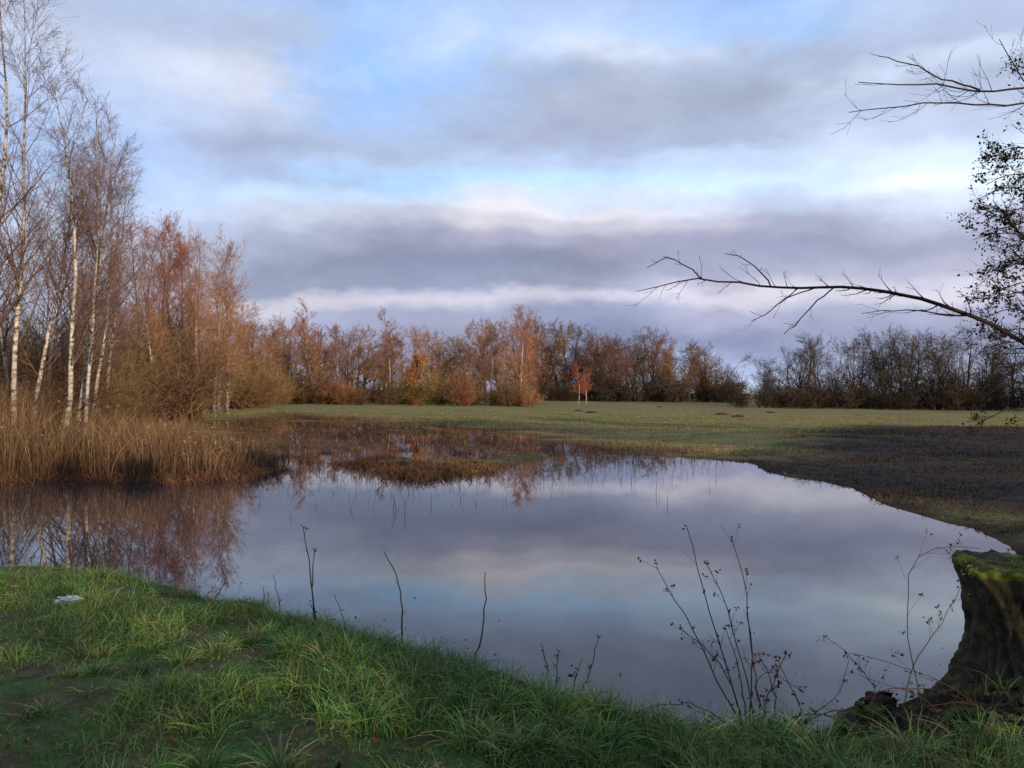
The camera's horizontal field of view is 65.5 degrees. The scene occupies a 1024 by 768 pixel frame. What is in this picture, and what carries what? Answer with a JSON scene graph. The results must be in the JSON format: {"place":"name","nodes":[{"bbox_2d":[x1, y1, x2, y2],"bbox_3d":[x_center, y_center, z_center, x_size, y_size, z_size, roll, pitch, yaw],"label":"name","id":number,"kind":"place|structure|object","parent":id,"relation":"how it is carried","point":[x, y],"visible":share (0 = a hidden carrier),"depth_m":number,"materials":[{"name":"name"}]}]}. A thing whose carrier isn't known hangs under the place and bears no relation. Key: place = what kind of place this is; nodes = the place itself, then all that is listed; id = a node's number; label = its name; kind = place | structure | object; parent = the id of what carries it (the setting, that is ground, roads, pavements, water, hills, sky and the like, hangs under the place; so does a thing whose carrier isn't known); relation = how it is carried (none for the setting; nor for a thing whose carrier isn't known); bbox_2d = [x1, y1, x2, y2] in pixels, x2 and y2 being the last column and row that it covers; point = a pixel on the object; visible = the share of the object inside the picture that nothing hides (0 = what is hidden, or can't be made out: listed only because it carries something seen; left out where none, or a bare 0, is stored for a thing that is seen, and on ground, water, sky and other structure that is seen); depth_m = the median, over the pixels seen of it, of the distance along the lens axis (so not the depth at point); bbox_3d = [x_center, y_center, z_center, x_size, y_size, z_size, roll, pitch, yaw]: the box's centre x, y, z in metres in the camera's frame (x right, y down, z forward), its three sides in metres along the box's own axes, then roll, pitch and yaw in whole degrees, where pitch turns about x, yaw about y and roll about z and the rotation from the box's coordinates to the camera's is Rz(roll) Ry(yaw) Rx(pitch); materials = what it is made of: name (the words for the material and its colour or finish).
{"place":"outdoors","nodes":[
{"label":"outdoors","id":0,"kind":"place"},
{"bbox_2d":[0,414,1014,729],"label":"pond water","id":1,"kind":"structure","parent":0,"point":[564,572],"depth_m":10.03,"materials":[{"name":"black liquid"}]},
{"bbox_2d":[0,374,279,481],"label":"reed bed","id":2,"kind":"object","parent":1,"relation":"in","point":[144,450],"visible":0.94,"depth_m":19.09,"materials":[{"name":"brown plant"}]},
{"bbox_2d":[230,424,729,507],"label":"water reeds","id":3,"kind":"object","parent":1,"relation":"in","point":[622,456],"visible":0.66,"depth_m":24.13,"materials":[{"name":"brown plant"}]},
{"bbox_2d":[0,391,1023,767],"bbox_3d":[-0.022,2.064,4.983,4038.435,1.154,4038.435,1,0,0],"label":"ground","id":4,"kind":"structure","parent":0,"point":[76,701],"depth_m":7.48,"materials":[{"name":"green plant"}]},
{"bbox_2d":[0,69,50,320],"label":"birch tree","id":5,"kind":"object","parent":4,"relation":"on","point":[14,229],"visible":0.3,"depth_m":30.94,"materials":[{"name":"brown plant"}]},
{"bbox_2d":[0,121,52,397],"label":"birch tree","id":6,"kind":"object","parent":4,"relation":"on","point":[4,343],"visible":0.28,"depth_m":35.89,"materials":[{"name":"brown plant"}]},
{"bbox_2d":[0,0,108,324],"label":"birch tree","id":7,"kind":"object","parent":4,"relation":"on","point":[32,275],"visible":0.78,"depth_m":24.55,"materials":[{"name":"brown plant"}]},
{"bbox_2d":[0,0,116,437],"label":"birch tree","id":8,"kind":"object","parent":4,"relation":"on","point":[16,342],"visible":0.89,"depth_m":24.55,"materials":[{"name":"brown plant"}]},
{"bbox_2d":[0,144,127,412],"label":"birch tree","id":9,"kind":"object","parent":4,"relation":"on","point":[33,328],"visible":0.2,"depth_m":33.16,"materials":[{"name":"brown plant"}]},
{"bbox_2d":[0,126,128,429],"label":"birch tree","id":10,"kind":"object","parent":4,"relation":"on","point":[48,331],"visible":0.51,"depth_m":27.37,"materials":[{"name":"brown plant"}]},
{"bbox_2d":[53,595,83,605],"bbox_3d":[-3.470,1.686,6.220,0.220,0.065,0.184,1,0,0],"label":"crumpled paper","id":11,"kind":"object","parent":4,"relation":"on","point":[70,598],"visible":0.68,"depth_m":6.19,"materials":[{"name":"white paper"}]},
{"bbox_2d":[1,47,147,443],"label":"birch tree","id":12,"kind":"object","parent":4,"relation":"on","point":[72,329],"visible":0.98,"depth_m":24.96,"materials":[{"name":"brown plant"}]},
{"bbox_2d":[52,264,110,365],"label":"birch tree","id":13,"kind":"object","parent":4,"relation":"on","point":[84,322],"visible":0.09,"depth_m":51.55,"materials":[{"name":"brown plant"}]},
{"bbox_2d":[68,260,102,344],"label":"birch tree","id":14,"kind":"object","parent":4,"relation":"on","point":[86,293],"visible":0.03,"depth_m":54.87,"materials":[{"name":"brown plant"}]},
{"bbox_2d":[12,91,164,439],"bbox_3d":[-14.781,-4.128,28.288,4.471,12.626,4.078,1,0,0],"label":"birch tree","id":15,"kind":"object","parent":4,"relation":"on","point":[86,358],"visible":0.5,"depth_m":28.23,"materials":[{"name":"brown plant"}]},
{"bbox_2d":[23,79,159,436],"bbox_3d":[-14.156,-3.808,27.256,4.437,11.976,5.079,1,-1,-45],"label":"birch tree","id":16,"kind":"object","parent":4,"relation":"on","point":[93,341],"visible":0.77,"depth_m":26.73,"materials":[{"name":"brown plant"}]},
{"bbox_2d":[79,257,148,383],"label":"birch tree","id":17,"kind":"object","parent":4,"relation":"on","point":[109,333],"visible":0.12,"depth_m":50.26,"materials":[{"name":"brown plant"}]},
{"bbox_2d":[63,130,172,429],"bbox_3d":[-15.124,-3.852,31.133,4.080,12.066,3.961,0,0,18],"label":"birch tree","id":18,"kind":"object","parent":4,"relation":"on","point":[106,329],"visible":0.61,"depth_m":30.96,"materials":[{"name":"brown plant"}]},
{"bbox_2d":[78,168,162,423],"bbox_3d":[-16.572,-3.541,33.798,3.782,11.445,4.691,1,0,0],"label":"birch tree","id":19,"kind":"object","parent":4,"relation":"on","point":[126,322],"visible":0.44,"depth_m":33.66,"materials":[{"name":"brown plant"}]},
{"bbox_2d":[102,204,176,331],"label":"birch tree","id":20,"kind":"object","parent":4,"relation":"on","point":[137,255],"visible":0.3,"depth_m":60.12,"materials":[{"name":"brown plant"}]},
{"bbox_2d":[105,216,179,370],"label":"birch tree","id":21,"kind":"object","parent":4,"relation":"on","point":[149,278],"visible":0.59,"depth_m":52.50,"materials":[{"name":"brown plant"}]},
{"bbox_2d":[123,266,182,418],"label":"birch tree","id":22,"kind":"object","parent":4,"relation":"on","point":[150,348],"visible":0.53,"depth_m":47.62,"materials":[{"name":"brown plant"}]},
{"bbox_2d":[0,304,309,437],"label":"shrub thicket","id":23,"kind":"object","parent":4,"relation":"on","point":[180,391],"visible":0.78,"depth_m":45.00,"materials":[{"name":"brown plant"}]},
{"bbox_2d":[119,209,210,366],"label":"birch tree","id":24,"kind":"object","parent":4,"relation":"on","point":[165,265],"visible":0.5,"depth_m":54.47,"materials":[{"name":"brown plant"}]},
{"bbox_2d":[129,224,203,350],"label":"birch tree","id":25,"kind":"object","parent":4,"relation":"on","point":[156,260],"visible":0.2,"depth_m":59.61,"materials":[{"name":"brown plant"}]},
{"bbox_2d":[138,228,200,360],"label":"birch tree","id":26,"kind":"object","parent":4,"relation":"on","point":[166,298],"visible":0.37,"depth_m":58.12,"materials":[{"name":"brown plant"}]},
{"bbox_2d":[159,236,217,354],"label":"birch tree","id":27,"kind":"object","parent":4,"relation":"on","point":[182,282],"visible":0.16,"depth_m":65.57,"materials":[{"name":"brown plant"}]},
{"bbox_2d":[166,267,220,417],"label":"birch tree","id":28,"kind":"object","parent":4,"relation":"on","point":[189,303],"visible":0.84,"depth_m":51.84,"materials":[{"name":"brown plant"}]},
{"bbox_2d":[160,229,229,375],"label":"birch tree","id":29,"kind":"object","parent":4,"relation":"on","point":[184,271],"visible":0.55,"depth_m":57.01,"materials":[{"name":"brown plant"}]},
{"bbox_2d":[170,221,239,413],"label":"birch tree","id":30,"kind":"object","parent":4,"relation":"on","point":[203,300],"visible":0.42,"depth_m":60.00,"materials":[{"name":"brown plant"}]},
{"bbox_2d":[174,222,253,412],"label":"birch tree","id":31,"kind":"object","parent":4,"relation":"on","point":[220,320],"visible":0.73,"depth_m":62.01,"materials":[{"name":"brown plant"}]},
{"bbox_2d":[207,583,227,597],"bbox_3d":[-2.741,1.965,7.340,0.237,0.277,0.084,1,0,11],"label":"dead weed stem","id":32,"kind":"object","parent":4,"relation":"on","point":[219,589],"visible":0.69,"depth_m":7.36,"materials":[{"name":"brown plant"}]},
{"bbox_2d":[194,260,247,410],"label":"birch tree","id":33,"kind":"object","parent":4,"relation":"on","point":[219,408],"visible":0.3,"depth_m":70.13,"materials":[{"name":"brown plant"}]},
{"bbox_2d":[197,242,266,412],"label":"birch tree","id":34,"kind":"object","parent":4,"relation":"on","point":[227,409],"visible":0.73,"depth_m":63.21,"materials":[{"name":"brown plant"}]},
{"bbox_2d":[0,446,520,491],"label":"sedge tussocks","id":35,"kind":"object","parent":4,"relation":"on","point":[412,468],"visible":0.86,"depth_m":19.01,"materials":[{"name":"brown plant"}]},
{"bbox_2d":[261,588,269,609],"bbox_3d":[-2.042,1.903,6.598,0.110,0.482,0.142,1,-1,-44],"label":"dead weed stem","id":36,"kind":"object","parent":4,"relation":"on","point":[264,597],"visible":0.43,"depth_m":6.56,"materials":[{"name":"brown plant"}]},
{"bbox_2d":[301,525,317,622],"bbox_3d":[-1.588,1.616,6.314,0.144,1.011,0.118,1,-1,-38],"label":"dead dock plant","id":37,"kind":"object","parent":4,"relation":"on","point":[313,608],"visible":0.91,"depth_m":6.30,"materials":[{"name":"brown plant"}]},
{"bbox_2d":[0,565,747,767],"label":"clover weeds","id":38,"kind":"object","parent":4,"relation":"on","point":[273,722],"visible":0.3,"depth_m":4.04,"materials":[{"name":"green plant"}]},
{"bbox_2d":[384,551,406,640],"bbox_3d":[-0.901,1.645,6.117,0.174,0.735,0.070,1,-1,-35],"label":"dead weed stem","id":39,"kind":"object","parent":4,"relation":"on","point":[397,582],"visible":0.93,"depth_m":6.14,"materials":[{"name":"brown plant"}]},
{"bbox_2d":[399,349,429,404],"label":"oak tree","id":40,"kind":"object","parent":4,"relation":"on","point":[417,361],"visible":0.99,"depth_m":99.37,"materials":[{"name":"orange plant"}]},
{"bbox_2d":[473,572,486,663],"bbox_3d":[-0.232,1.667,5.572,0.114,0.717,0.028,0,-1,25],"label":"dead weed stem","id":41,"kind":"object","parent":4,"relation":"on","point":[483,620],"visible":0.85,"depth_m":5.56,"materials":[{"name":"brown plant"}]},
{"bbox_2d":[477,324,503,403],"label":"birch tree","id":42,"kind":"object","parent":4,"relation":"on","point":[492,339],"visible":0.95,"depth_m":115.50,"materials":[{"name":"brown plant"}]},
{"bbox_2d":[0,557,1023,767],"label":"bank grass","id":43,"kind":"structure","parent":4,"relation":"on","point":[452,677],"depth_m":4.22,"materials":[{"name":"green plant"}]},
{"bbox_2d":[0,563,1023,767],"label":"fallen leaves","id":44,"kind":"object","parent":4,"relation":"on","point":[374,739],"visible":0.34,"depth_m":4.08,"materials":[{"name":"brown plant"}]},
{"bbox_2d":[498,303,542,390],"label":"birch tree","id":45,"kind":"object","parent":4,"relation":"on","point":[527,358],"visible":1,"depth_m":109.57,"materials":[{"name":"brown plant"}]},
{"bbox_2d":[540,635,600,695],"bbox_3d":[0.378,1.902,5.234,0.348,0.506,0.256,0,-1,28],"label":"dead weed stem","id":46,"kind":"object","parent":4,"relation":"on","point":[556,680],"visible":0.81,"depth_m":5.27,"materials":[{"name":"brown plant"}]},
{"bbox_2d":[569,362,588,404],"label":"birch tree","id":47,"kind":"object","parent":4,"relation":"on","point":[579,390],"visible":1,"depth_m":111.86,"materials":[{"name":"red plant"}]},
{"bbox_2d":[579,366,593,404],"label":"birch tree","id":48,"kind":"object","parent":4,"relation":"on","point":[588,381],"visible":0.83,"depth_m":113.95,"materials":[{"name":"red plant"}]},
{"bbox_2d":[206,281,1023,410],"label":"distant treeline","id":49,"kind":"object","parent":4,"relation":"on","point":[947,391],"visible":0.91,"depth_m":113.58,"materials":[{"name":"brown plant"}]},
{"bbox_2d":[574,406,774,416],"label":"molehills","id":50,"kind":"object","parent":4,"relation":"on","point":[661,406],"visible":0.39,"depth_m":73.47,"materials":[{"name":"brown soil"}]},
{"bbox_2d":[638,524,804,731],"bbox_3d":[1.182,1.423,4.474,0.942,1.284,0.269,1,0,0],"label":"dead weed stem","id":51,"kind":"object","parent":4,"relation":"on","point":[753,662],"visible":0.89,"depth_m":4.48,"materials":[{"name":"brown plant"}]},
{"bbox_2d":[622,529,1023,733],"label":"bramble stems","id":52,"kind":"object","parent":4,"relation":"on","point":[874,685],"visible":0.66,"depth_m":4.39,"materials":[{"name":"brown plant"}]},
{"bbox_2d":[628,22,1023,435],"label":"overhanging tree","id":53,"kind":"object","parent":4,"relation":"on","point":[1003,332],"visible":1,"depth_m":7.78,"materials":[{"name":"black plant"}]},
{"bbox_2d":[720,427,1023,554],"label":"leaf litter","id":54,"kind":"object","parent":4,"relation":"on","point":[958,483],"visible":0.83,"depth_m":22.70,"materials":[{"name":"brown plant"}]},
{"bbox_2d":[823,675,1023,740],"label":"soil clods","id":55,"kind":"object","parent":4,"relation":"on","point":[885,699],"visible":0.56,"depth_m":4.39,"materials":[{"name":"brown soil"}]},
{"bbox_2d":[925,548,1023,695],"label":"tree stump","id":56,"kind":"object","parent":4,"relation":"on","point":[992,584],"visible":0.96,"depth_m":5.26,"materials":[{"name":"brown wood"}]},
{"bbox_2d":[945,47,1023,381],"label":"alder tree","id":57,"kind":"object","parent":4,"relation":"on","point":[1013,125],"visible":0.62,"depth_m":14.49,"materials":[{"name":"black plant"}]},
{"bbox_2d":[0,0,1023,395],"label":"sky","id":58,"kind":"structure","parent":0,"point":[442,165],"materials":[{"name":"blue"}]},
{"bbox_2d":[213,556,942,718],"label":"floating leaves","id":59,"kind":"object","parent":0,"point":[620,675],"visible":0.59,"depth_m":6.32,"materials":[{"name":"brown plant"}]}
]}

